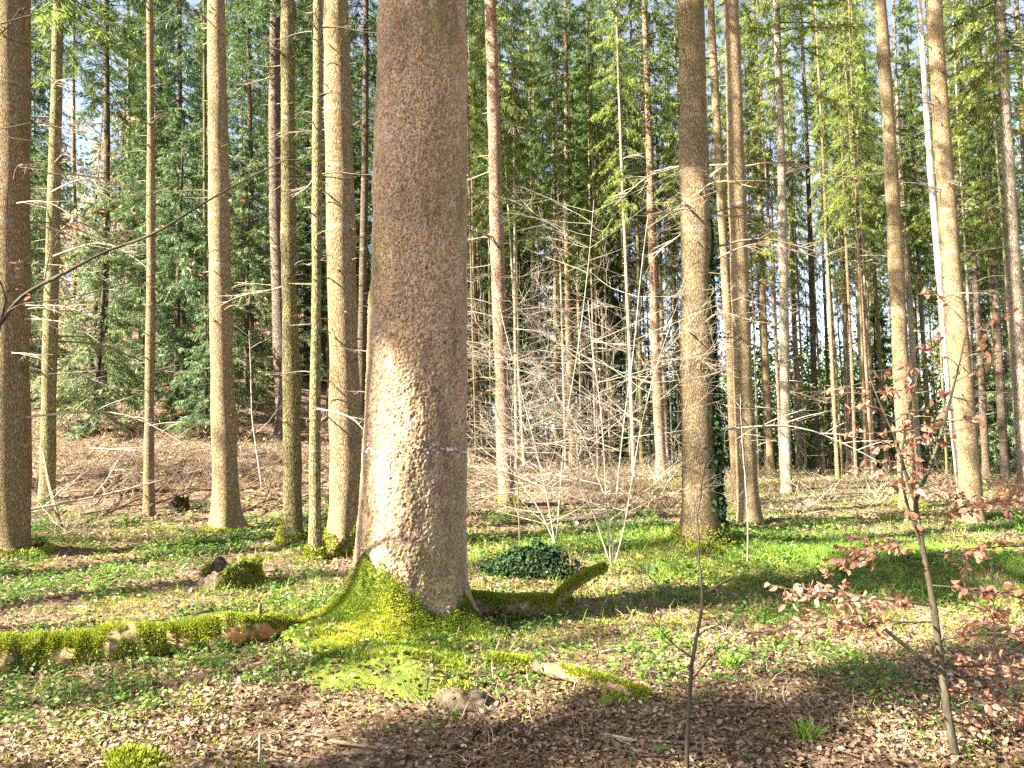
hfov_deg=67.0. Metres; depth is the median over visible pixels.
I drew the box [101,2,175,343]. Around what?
spruce tree
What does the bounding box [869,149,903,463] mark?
spruce tree
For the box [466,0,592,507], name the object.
spruce tree
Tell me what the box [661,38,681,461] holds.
spruce tree
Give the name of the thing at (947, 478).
bare shrub
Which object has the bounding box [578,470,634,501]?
bare shrub
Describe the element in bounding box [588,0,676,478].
spruce tree
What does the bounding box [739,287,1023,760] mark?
beech sapling
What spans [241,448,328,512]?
fallen branch
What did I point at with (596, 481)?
bare shrub
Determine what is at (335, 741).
fallen branch
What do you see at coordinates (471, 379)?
spruce tree
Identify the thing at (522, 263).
spruce tree
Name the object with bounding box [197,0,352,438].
spruce tree
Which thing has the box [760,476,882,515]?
bare shrub
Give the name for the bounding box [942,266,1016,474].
young spruce
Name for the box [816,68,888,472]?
spruce tree
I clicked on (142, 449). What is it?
bare shrub
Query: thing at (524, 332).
spruce tree
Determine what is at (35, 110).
spruce tree
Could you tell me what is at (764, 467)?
bare shrub
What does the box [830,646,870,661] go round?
grass tuft
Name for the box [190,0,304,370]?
spruce tree
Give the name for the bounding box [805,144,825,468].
spruce tree
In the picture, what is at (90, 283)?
young spruce
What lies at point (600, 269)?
spruce tree
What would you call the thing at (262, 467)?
bare shrub
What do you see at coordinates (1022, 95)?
spruce tree
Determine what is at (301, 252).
young spruce
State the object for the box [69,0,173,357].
spruce tree
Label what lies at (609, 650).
fallen branch
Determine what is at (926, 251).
spruce tree
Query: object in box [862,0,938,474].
spruce tree
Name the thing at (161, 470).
bare shrub
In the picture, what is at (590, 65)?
spruce tree
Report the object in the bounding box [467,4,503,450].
spruce tree
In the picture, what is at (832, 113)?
spruce tree
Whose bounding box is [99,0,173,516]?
spruce tree
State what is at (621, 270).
spruce tree
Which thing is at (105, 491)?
fallen branch
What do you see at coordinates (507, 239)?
spruce tree
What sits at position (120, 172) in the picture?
beech tree
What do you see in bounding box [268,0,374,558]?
spruce tree
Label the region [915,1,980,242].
spruce tree
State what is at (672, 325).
spruce tree
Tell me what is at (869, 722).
fallen branch
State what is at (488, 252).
spruce tree
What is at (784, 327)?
spruce tree
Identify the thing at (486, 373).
spruce tree
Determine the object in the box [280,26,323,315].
spruce tree
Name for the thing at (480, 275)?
spruce tree
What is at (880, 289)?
spruce tree
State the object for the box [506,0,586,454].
spruce tree
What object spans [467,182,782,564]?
bare sapling
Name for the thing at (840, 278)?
spruce tree
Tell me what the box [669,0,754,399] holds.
spruce tree
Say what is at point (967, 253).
spruce tree
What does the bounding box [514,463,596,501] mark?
bare shrub
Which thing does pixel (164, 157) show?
spruce tree
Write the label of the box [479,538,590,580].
clump
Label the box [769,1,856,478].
spruce tree
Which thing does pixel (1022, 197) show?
spruce tree
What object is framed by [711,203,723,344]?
spruce tree
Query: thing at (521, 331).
spruce tree
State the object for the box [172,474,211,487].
bare shrub
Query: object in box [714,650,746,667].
grass tuft
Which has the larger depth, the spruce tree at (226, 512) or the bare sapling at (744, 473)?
the spruce tree at (226, 512)
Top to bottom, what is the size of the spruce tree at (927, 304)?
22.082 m
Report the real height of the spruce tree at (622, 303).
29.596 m
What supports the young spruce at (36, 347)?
on the ground at (330, 701)
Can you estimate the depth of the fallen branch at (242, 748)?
3.92 m
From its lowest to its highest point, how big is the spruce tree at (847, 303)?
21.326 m
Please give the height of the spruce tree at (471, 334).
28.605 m
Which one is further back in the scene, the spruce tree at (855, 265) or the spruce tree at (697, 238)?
the spruce tree at (855, 265)
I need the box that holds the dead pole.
[911,0,958,503]
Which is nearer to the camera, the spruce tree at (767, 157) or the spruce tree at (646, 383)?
the spruce tree at (767, 157)
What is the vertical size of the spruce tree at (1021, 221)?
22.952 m
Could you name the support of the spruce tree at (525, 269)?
on the ground at (330, 701)
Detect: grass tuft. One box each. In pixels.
[646,621,677,638]
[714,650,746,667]
[786,715,830,744]
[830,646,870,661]
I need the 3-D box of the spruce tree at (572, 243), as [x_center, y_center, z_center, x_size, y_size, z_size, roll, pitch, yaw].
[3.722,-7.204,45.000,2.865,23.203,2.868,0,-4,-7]
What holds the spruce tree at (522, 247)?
on the ground at (330, 701)
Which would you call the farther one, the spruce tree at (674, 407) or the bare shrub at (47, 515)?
the spruce tree at (674, 407)
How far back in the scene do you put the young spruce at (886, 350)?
41.98 m
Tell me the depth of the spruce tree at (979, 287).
47.65 m
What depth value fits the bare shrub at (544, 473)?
21.77 m
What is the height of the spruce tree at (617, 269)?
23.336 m
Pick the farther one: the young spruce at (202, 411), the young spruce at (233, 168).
the young spruce at (233, 168)
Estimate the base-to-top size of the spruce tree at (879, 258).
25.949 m
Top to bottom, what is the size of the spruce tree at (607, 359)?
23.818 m
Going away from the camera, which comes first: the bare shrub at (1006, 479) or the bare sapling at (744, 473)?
the bare sapling at (744, 473)
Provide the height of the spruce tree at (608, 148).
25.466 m
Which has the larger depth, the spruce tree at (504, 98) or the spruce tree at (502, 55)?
the spruce tree at (502, 55)
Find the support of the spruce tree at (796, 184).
on the ground at (330, 701)
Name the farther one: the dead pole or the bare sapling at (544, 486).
the dead pole
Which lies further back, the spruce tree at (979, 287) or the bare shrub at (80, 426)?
the spruce tree at (979, 287)
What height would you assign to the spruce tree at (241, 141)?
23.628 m
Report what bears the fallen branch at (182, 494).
on the ground at (330, 701)
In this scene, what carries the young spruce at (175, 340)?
on the ground at (330, 701)
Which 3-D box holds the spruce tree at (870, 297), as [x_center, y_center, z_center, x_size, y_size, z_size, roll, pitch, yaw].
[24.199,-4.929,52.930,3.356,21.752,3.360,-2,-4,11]
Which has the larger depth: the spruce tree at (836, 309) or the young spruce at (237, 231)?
the spruce tree at (836, 309)
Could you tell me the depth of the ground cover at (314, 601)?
7.44 m
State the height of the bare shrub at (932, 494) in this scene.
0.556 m
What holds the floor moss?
on the ground at (330, 701)
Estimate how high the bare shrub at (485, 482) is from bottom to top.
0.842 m
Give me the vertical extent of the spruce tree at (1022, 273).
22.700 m
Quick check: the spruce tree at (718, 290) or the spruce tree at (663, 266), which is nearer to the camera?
the spruce tree at (663, 266)
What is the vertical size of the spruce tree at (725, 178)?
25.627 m
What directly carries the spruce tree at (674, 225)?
on the ground at (330, 701)
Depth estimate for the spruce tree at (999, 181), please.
26.11 m
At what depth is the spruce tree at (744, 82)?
29.09 m
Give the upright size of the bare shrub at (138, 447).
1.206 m
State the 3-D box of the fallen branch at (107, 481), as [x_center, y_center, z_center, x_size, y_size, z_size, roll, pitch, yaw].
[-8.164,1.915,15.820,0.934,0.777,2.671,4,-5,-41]
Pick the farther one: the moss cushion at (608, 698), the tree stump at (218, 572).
the tree stump at (218, 572)
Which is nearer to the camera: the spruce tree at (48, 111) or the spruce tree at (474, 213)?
the spruce tree at (474, 213)
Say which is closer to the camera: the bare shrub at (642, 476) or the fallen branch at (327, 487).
the fallen branch at (327, 487)
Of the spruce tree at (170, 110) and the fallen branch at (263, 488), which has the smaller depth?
the fallen branch at (263, 488)
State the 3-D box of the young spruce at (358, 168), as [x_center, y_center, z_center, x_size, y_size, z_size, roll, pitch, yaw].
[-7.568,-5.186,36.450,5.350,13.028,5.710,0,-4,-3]
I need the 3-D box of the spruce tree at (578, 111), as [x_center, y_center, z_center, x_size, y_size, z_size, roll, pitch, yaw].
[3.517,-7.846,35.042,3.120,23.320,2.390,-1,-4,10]
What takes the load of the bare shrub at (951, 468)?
on the ground at (330, 701)
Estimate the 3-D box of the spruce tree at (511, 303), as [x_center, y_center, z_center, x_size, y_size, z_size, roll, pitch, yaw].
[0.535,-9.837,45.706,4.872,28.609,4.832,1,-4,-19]
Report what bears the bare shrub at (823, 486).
on the ground at (330, 701)
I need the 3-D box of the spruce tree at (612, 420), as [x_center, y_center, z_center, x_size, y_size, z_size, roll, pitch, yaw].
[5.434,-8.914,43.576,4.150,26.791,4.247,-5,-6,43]
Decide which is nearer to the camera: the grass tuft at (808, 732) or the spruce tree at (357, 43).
the grass tuft at (808, 732)
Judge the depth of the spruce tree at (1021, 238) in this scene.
36.28 m
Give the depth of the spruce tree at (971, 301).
42.65 m
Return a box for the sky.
[31,0,1023,457]
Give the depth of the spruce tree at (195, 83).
29.81 m
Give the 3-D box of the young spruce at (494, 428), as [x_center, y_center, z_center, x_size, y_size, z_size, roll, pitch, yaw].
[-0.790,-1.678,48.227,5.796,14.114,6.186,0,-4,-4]
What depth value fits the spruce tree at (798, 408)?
44.18 m
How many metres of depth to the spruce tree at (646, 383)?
38.69 m
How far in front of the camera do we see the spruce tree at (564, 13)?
34.45 m
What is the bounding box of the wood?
[33,125,1008,468]
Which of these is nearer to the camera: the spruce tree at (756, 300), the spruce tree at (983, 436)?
the spruce tree at (983, 436)
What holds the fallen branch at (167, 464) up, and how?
on the ground at (330, 701)
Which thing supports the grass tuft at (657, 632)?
on the ground at (330, 701)
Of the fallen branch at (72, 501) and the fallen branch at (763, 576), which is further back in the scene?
the fallen branch at (72, 501)
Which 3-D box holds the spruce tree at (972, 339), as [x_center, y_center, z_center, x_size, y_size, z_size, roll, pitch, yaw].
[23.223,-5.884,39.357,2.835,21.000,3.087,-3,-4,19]
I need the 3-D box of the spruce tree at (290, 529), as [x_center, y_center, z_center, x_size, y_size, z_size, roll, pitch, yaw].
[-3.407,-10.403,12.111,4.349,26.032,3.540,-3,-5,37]
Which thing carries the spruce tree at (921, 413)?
on the ground at (330, 701)
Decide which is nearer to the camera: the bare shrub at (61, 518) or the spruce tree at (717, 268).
the bare shrub at (61, 518)
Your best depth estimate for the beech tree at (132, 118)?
30.16 m
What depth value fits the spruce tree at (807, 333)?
48.67 m
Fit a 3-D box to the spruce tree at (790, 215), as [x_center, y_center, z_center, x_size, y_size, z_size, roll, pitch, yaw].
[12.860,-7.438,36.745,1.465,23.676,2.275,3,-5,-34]
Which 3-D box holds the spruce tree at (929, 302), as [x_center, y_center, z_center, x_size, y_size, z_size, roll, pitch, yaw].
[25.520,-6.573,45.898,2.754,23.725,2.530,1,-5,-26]
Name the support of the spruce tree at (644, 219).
on the ground at (330, 701)
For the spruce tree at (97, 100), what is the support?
on the ground at (330, 701)
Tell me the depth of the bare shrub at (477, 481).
18.71 m
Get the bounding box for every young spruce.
[29,133,95,375]
[29,158,86,402]
[30,183,165,441]
[69,96,209,384]
[93,107,252,425]
[138,98,271,370]
[163,304,250,439]
[182,137,309,407]
[251,126,367,387]
[299,141,372,383]
[467,259,541,451]
[512,231,617,456]
[562,248,652,459]
[832,302,926,468]
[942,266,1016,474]
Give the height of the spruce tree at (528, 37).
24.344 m
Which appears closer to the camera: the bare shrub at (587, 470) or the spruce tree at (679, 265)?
the bare shrub at (587, 470)
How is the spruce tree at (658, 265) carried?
on the ground at (330, 701)
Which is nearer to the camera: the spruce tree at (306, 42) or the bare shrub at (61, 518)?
the bare shrub at (61, 518)
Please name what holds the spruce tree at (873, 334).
on the ground at (330, 701)
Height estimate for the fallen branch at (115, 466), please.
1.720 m
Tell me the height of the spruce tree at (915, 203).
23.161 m
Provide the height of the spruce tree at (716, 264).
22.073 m
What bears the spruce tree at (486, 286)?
on the ground at (330, 701)
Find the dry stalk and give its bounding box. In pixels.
[258,734,261,761]
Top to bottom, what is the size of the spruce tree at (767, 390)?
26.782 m
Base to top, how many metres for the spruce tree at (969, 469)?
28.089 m
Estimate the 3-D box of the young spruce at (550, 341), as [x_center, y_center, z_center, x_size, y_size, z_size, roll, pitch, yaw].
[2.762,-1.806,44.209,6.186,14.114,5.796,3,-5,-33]
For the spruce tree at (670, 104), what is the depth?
27.56 m
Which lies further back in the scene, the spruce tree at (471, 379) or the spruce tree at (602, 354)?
the spruce tree at (471, 379)
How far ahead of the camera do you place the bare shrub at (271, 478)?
16.39 m
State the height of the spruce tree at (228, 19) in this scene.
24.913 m
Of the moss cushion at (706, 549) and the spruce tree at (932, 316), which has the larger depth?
the spruce tree at (932, 316)
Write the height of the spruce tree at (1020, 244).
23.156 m
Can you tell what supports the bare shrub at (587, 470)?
on the ground at (330, 701)
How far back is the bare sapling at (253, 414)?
16.49 m
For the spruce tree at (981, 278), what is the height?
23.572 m
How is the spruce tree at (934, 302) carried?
on the ground at (330, 701)
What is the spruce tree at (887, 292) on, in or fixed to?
on the ground at (330, 701)
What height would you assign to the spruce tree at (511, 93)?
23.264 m
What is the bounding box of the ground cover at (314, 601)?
[0,491,1023,767]
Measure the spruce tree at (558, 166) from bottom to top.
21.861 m
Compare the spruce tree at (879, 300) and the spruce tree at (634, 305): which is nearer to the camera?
the spruce tree at (634, 305)
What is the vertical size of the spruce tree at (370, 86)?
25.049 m
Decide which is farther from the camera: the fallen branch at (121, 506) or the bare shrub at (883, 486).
the bare shrub at (883, 486)
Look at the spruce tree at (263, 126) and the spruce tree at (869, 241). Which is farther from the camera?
the spruce tree at (263, 126)
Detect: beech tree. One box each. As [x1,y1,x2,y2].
[0,1,338,330]
[32,101,143,376]
[64,95,158,345]
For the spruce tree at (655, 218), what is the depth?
39.25 m
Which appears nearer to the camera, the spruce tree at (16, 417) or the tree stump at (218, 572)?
the tree stump at (218, 572)
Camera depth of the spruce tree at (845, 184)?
28.58 m
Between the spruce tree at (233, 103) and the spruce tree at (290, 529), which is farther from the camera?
the spruce tree at (233, 103)
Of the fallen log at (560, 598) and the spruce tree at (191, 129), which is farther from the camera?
the spruce tree at (191, 129)
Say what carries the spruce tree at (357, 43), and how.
on the ground at (330, 701)
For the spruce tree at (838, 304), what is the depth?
47.89 m
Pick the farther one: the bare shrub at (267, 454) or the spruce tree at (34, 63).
the spruce tree at (34, 63)
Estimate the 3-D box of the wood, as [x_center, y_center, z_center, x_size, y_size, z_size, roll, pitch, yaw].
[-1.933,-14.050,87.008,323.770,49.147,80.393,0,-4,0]
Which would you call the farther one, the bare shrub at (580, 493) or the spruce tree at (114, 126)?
the spruce tree at (114, 126)
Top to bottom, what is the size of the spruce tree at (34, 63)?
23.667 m
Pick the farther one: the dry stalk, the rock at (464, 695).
the rock at (464, 695)
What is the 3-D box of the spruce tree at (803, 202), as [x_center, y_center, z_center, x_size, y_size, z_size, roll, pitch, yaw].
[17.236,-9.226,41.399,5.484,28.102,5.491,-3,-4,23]
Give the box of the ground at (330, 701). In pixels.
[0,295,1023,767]
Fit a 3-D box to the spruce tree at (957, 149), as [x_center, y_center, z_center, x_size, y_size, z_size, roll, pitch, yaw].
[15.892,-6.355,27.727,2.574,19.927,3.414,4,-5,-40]
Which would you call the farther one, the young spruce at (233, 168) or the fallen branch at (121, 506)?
the young spruce at (233, 168)
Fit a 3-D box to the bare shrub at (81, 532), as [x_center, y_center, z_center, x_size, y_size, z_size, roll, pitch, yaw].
[-6.653,1.956,11.912,2.288,1.175,1.503,-2,-5,24]
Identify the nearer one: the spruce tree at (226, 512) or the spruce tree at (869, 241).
the spruce tree at (226, 512)
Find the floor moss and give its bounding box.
[0,525,1023,767]
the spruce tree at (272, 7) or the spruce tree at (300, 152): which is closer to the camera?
the spruce tree at (272, 7)
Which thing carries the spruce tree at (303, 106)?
on the ground at (330, 701)
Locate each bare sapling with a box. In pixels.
[206,312,282,491]
[466,168,700,543]
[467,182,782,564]
[499,374,541,547]
[593,451,766,767]
[714,383,754,563]
[974,539,1020,668]
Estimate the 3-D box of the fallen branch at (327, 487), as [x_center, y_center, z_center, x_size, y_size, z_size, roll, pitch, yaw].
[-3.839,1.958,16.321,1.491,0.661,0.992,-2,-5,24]
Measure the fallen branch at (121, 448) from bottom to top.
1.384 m
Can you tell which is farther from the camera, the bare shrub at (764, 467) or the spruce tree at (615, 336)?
the spruce tree at (615, 336)
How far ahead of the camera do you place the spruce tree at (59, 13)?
15.34 m
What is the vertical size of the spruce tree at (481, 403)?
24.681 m
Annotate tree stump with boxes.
[167,492,190,511]
[196,553,269,591]
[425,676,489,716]
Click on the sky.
(915, 43)
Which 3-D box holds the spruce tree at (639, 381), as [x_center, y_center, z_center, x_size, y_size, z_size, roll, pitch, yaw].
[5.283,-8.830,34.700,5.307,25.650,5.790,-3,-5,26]
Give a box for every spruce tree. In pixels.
[0,0,186,558]
[29,0,87,352]
[29,0,187,501]
[30,2,66,317]
[31,0,49,108]
[31,0,71,325]
[31,0,124,345]
[31,0,174,395]
[37,98,77,286]
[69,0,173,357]
[98,0,174,269]
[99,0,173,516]
[99,0,189,318]
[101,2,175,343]
[110,0,238,385]
[112,0,202,340]
[131,0,252,412]
[132,0,194,285]
[141,43,183,291]
[152,0,258,535]
[170,14,207,305]
[170,42,238,304]
[172,0,235,175]
[188,0,268,292]
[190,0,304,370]
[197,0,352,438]
[202,1,308,319]
[212,0,361,546]
[228,0,270,328]
[238,11,270,314]
[246,14,271,302]
[256,0,355,376]
[260,0,376,561]
[260,92,297,196]
[261,26,300,275]
[262,0,376,415]
[264,0,372,378]
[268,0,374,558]
[280,0,508,702]
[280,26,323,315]
[295,3,326,309]
[303,0,377,434]
[326,42,373,317]
[350,18,374,204]
[355,0,378,321]
[355,40,377,220]
[466,0,504,451]
[466,0,506,461]
[466,0,523,450]
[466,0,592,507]
[467,0,529,450]
[467,0,539,382]
[467,0,547,463]
[467,0,547,465]
[467,1,520,457]
[467,3,523,448]
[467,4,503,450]
[467,42,494,440]
[467,141,484,442]
[468,134,488,374]
[468,250,474,437]
[477,1,529,388]
[478,0,580,468]
[480,50,529,380]
[480,74,547,452]
[481,0,561,419]
[484,3,573,457]
[502,58,530,454]
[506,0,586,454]
[506,134,544,313]
[507,114,548,383]
[508,17,552,401]
[508,150,526,438]
[510,0,590,460]
[514,0,613,470]
[515,0,626,462]
[517,0,557,461]
[528,23,627,459]
[537,34,645,458]
[537,50,606,416]
[547,71,572,442]
[550,0,633,448]
[556,0,624,462]
[557,0,644,465]
[560,0,628,471]
[561,109,585,406]
[573,0,679,466]
[577,0,630,463]
[579,4,619,459]
[579,94,618,456]
[580,0,635,458]
[584,36,666,458]
[586,0,645,465]
[587,0,679,478]
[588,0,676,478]
[596,83,643,457]
[596,87,671,355]
[602,0,760,505]
[603,245,634,450]
[605,11,647,464]
[610,0,867,524]
[613,1,716,466]
[614,242,649,454]
[615,0,679,453]
[621,52,657,464]
[626,107,672,437]
[628,35,679,466]
[633,0,716,256]
[640,29,655,463]
[643,0,891,546]
[643,3,727,416]
[643,5,662,321]
[653,148,668,341]
[659,7,723,468]
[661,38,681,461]
[662,86,678,465]
[663,120,725,440]
[667,170,680,339]
[668,5,681,306]
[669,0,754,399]
[670,0,728,405]
[679,125,721,325]
[705,49,729,266]
[706,0,875,492]
[708,5,749,469]
[708,91,729,306]
[711,93,770,321]
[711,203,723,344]
[717,88,769,320]
[720,0,799,472]
[723,0,808,475]
[727,0,825,476]
[743,0,806,475]
[743,71,779,467]
[749,169,779,318]
[765,0,849,474]
[766,9,810,470]
[766,78,820,468]
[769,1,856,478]
[776,7,838,474]
[786,138,799,454]
[787,0,884,468]
[795,62,850,467]
[797,141,813,467]
[803,0,902,472]
[805,0,847,474]
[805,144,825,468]
[806,0,897,480]
[807,0,894,477]
[811,14,872,469]
[815,0,936,510]
[816,2,920,472]
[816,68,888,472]
[819,0,904,481]
[820,80,889,452]
[825,6,886,469]
[827,202,844,422]
[828,0,919,470]
[833,211,853,327]
[835,64,881,336]
[836,169,856,400]
[837,20,892,436]
[850,39,889,469]
[850,226,889,397]
[851,238,890,425]
[856,247,884,427]
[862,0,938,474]
[865,82,888,425]
[867,34,925,285]
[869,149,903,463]
[870,98,913,276]
[880,201,916,337]
[884,0,978,472]
[885,70,938,450]
[889,0,1011,523]
[890,0,934,358]
[896,0,966,475]
[899,71,931,466]
[902,91,941,469]
[907,202,943,464]
[909,0,1023,504]
[914,130,941,462]
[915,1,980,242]
[918,0,1021,477]
[919,0,1006,379]
[921,89,955,468]
[922,0,1023,480]
[923,157,1000,334]
[926,207,939,345]
[945,0,1023,417]
[949,69,1000,469]
[953,155,979,308]
[956,0,1023,445]
[959,6,1023,469]
[962,154,1009,458]
[963,96,1022,401]
[964,237,991,393]
[968,17,1007,471]
[976,93,1023,453]
[982,0,1023,291]
[983,126,1023,293]
[993,117,1023,293]
[995,171,1023,319]
[998,165,1023,292]
[1015,19,1023,206]
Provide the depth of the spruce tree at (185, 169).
69.78 m
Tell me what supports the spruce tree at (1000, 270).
on the ground at (330, 701)
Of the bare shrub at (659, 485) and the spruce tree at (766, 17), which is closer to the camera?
the bare shrub at (659, 485)
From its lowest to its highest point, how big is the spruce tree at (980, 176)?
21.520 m
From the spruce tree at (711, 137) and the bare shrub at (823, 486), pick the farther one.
the spruce tree at (711, 137)
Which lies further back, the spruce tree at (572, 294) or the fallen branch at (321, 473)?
the spruce tree at (572, 294)
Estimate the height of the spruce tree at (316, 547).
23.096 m
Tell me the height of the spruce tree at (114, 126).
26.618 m
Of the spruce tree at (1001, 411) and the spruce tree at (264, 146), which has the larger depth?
the spruce tree at (264, 146)
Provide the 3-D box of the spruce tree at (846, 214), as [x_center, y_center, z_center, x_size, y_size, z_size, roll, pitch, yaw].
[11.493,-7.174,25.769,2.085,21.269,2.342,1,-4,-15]
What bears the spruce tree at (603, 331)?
on the ground at (330, 701)
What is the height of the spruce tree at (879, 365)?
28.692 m
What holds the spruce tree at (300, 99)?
on the ground at (330, 701)
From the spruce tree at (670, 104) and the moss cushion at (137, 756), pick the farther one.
the spruce tree at (670, 104)
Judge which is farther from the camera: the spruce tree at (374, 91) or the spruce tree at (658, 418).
the spruce tree at (374, 91)
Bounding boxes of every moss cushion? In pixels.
[92,742,176,767]
[582,685,632,710]
[682,540,729,557]
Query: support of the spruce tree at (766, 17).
on the ground at (330, 701)
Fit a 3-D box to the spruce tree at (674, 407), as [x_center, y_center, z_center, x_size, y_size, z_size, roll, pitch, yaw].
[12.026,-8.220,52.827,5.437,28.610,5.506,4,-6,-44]
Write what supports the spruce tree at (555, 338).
on the ground at (330, 701)
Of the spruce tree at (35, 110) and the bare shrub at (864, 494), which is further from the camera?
the spruce tree at (35, 110)
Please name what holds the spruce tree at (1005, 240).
on the ground at (330, 701)
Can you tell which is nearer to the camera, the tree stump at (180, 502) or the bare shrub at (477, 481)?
the tree stump at (180, 502)
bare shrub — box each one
[31,479,141,534]
[31,485,120,535]
[31,502,88,527]
[38,437,82,459]
[56,411,76,431]
[57,414,111,437]
[61,437,99,458]
[89,441,142,462]
[111,430,185,463]
[114,431,177,470]
[118,451,208,483]
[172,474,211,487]
[177,450,258,481]
[237,447,274,476]
[240,438,282,464]
[246,457,280,476]
[253,468,282,493]
[467,471,495,489]
[468,463,497,492]
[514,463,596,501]
[520,449,574,478]
[521,464,574,483]
[549,477,621,508]
[558,475,614,504]
[564,460,610,482]
[575,469,611,489]
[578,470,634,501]
[579,454,680,496]
[607,450,665,480]
[615,456,681,481]
[622,452,716,507]
[635,449,681,482]
[757,450,773,477]
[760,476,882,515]
[780,459,854,501]
[833,475,897,502]
[836,459,896,487]
[842,456,921,489]
[917,465,1005,499]
[917,483,949,500]
[926,448,1004,487]
[928,456,955,481]
[981,465,1007,486]
[984,471,1016,488]
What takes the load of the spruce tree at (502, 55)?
on the ground at (330, 701)
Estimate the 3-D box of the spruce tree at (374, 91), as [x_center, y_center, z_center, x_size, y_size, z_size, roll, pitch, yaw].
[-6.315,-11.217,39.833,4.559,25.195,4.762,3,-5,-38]
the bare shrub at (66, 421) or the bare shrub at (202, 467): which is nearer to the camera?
the bare shrub at (202, 467)
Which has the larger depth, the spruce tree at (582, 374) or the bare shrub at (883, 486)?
the spruce tree at (582, 374)
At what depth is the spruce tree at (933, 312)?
51.91 m
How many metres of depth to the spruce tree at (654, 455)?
40.36 m
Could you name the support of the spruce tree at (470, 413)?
on the ground at (330, 701)
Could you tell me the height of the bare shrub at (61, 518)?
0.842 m
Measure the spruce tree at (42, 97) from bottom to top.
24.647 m
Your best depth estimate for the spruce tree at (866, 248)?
36.25 m
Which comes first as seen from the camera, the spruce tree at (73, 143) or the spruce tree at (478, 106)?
the spruce tree at (478, 106)
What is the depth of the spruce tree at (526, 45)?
50.66 m
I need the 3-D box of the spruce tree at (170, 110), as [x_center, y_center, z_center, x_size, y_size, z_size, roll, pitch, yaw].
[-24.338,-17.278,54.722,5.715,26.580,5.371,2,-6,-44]
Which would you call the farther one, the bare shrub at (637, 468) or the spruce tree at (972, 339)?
the spruce tree at (972, 339)
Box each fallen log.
[0,602,303,674]
[471,561,608,618]
[484,650,652,702]
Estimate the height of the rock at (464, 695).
0.234 m
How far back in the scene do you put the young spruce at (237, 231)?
27.11 m
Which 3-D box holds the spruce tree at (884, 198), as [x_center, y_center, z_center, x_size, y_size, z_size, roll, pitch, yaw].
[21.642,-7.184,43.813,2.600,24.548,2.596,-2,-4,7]
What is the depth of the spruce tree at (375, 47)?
58.74 m
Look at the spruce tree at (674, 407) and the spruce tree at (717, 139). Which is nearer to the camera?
the spruce tree at (717, 139)
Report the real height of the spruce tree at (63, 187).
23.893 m
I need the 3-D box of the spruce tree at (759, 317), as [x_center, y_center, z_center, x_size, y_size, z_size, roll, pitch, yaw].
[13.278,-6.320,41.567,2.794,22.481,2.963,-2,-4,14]
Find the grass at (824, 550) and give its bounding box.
[0,426,1023,767]
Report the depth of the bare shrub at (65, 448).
18.79 m
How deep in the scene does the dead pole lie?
17.73 m
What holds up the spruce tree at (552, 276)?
on the ground at (330, 701)
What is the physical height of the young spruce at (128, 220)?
12.485 m
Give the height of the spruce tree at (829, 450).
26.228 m
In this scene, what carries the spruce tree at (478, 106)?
on the ground at (330, 701)
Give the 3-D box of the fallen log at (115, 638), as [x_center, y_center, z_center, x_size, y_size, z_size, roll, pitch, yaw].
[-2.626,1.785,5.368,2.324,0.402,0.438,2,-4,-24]
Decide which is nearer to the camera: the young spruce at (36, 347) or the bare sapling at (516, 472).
the bare sapling at (516, 472)
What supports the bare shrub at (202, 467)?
on the ground at (330, 701)
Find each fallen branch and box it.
[20,586,70,630]
[31,442,199,510]
[32,449,62,527]
[61,426,177,476]
[70,450,211,496]
[74,461,131,497]
[80,446,207,515]
[90,426,209,455]
[94,435,161,505]
[99,448,209,516]
[143,439,200,471]
[149,451,281,505]
[154,422,209,459]
[205,710,329,759]
[238,439,281,458]
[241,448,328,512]
[246,459,305,499]
[301,405,328,433]
[302,468,328,474]
[302,477,328,489]
[329,728,462,758]
[599,619,744,653]
[602,733,723,744]
[746,564,808,608]
[789,678,919,727]
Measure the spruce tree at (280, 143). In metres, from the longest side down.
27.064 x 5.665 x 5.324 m
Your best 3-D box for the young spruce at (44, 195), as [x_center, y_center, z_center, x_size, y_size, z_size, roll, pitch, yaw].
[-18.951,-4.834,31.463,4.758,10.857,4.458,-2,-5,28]
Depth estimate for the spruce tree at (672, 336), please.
51.27 m
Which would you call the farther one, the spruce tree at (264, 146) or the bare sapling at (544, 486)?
the spruce tree at (264, 146)
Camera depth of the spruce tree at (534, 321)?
40.37 m
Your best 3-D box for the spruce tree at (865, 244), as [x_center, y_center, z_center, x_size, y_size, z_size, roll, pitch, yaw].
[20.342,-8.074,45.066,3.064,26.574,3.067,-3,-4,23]
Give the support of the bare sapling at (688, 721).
on the ground at (330, 701)
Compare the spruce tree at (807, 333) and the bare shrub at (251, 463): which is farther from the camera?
the spruce tree at (807, 333)
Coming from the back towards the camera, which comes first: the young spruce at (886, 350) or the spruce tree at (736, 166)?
the young spruce at (886, 350)
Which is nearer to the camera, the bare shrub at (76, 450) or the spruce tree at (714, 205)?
the bare shrub at (76, 450)
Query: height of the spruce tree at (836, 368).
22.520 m
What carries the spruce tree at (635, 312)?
on the ground at (330, 701)
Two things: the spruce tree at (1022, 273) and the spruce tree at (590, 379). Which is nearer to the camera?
the spruce tree at (590, 379)
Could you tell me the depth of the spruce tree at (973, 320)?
51.51 m

